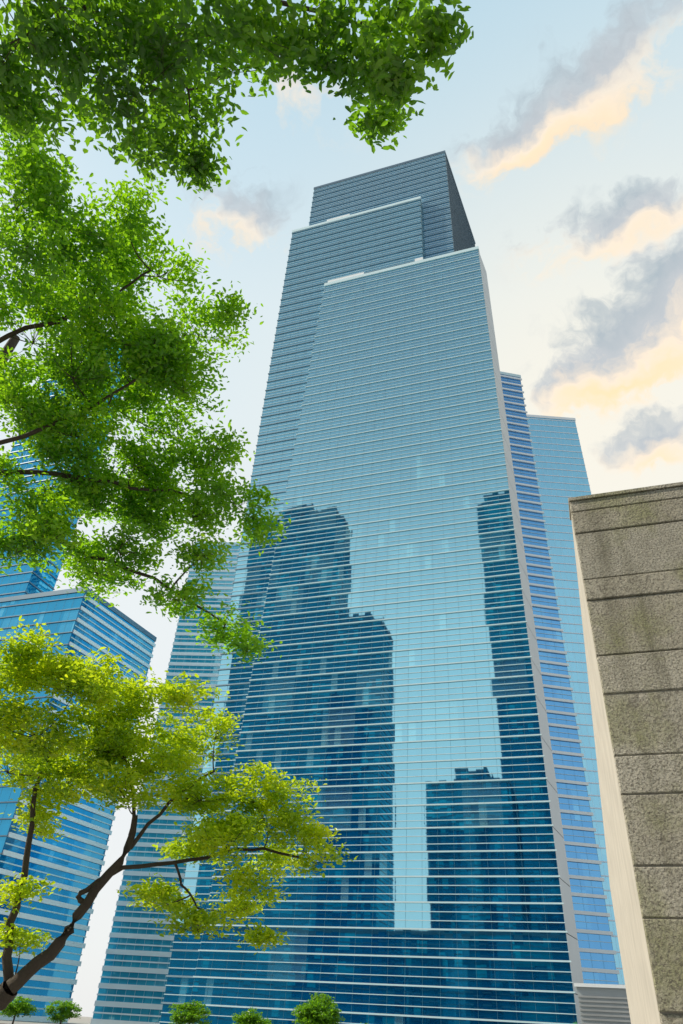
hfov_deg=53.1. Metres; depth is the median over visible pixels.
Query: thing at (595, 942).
striped office tower
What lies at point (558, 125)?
sky
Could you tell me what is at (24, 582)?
tall office tower
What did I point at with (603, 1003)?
louvred pavilion
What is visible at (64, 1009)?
street tree
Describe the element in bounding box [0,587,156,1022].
teal office tower
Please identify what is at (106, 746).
broadleaf tree
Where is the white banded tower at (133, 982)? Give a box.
[90,542,239,1023]
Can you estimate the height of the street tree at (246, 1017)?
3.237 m
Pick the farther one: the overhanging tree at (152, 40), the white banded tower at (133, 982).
the white banded tower at (133, 982)
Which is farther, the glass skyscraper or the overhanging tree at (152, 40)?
the glass skyscraper
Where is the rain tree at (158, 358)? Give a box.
[0,91,290,667]
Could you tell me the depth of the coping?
18.64 m
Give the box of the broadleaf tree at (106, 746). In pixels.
[0,615,357,1010]
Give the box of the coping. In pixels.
[568,482,682,519]
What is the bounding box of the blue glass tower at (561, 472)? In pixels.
[526,414,624,984]
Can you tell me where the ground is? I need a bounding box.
[0,1016,92,1023]
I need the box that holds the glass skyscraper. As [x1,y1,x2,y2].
[159,150,583,1023]
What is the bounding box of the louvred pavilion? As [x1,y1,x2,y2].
[574,983,630,1023]
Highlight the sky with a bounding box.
[0,0,682,1016]
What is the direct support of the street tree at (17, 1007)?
on the ground
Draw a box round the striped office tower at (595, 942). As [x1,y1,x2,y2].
[500,371,619,984]
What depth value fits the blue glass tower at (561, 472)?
283.12 m
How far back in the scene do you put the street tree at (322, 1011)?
65.78 m
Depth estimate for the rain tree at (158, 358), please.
10.33 m
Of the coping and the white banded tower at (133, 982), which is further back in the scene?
the white banded tower at (133, 982)
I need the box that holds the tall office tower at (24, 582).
[0,345,123,597]
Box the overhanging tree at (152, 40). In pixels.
[0,0,473,199]
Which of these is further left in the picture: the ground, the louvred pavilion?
the ground
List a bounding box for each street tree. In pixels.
[0,996,37,1023]
[44,1000,81,1023]
[168,1000,211,1023]
[231,1007,273,1023]
[291,992,344,1023]

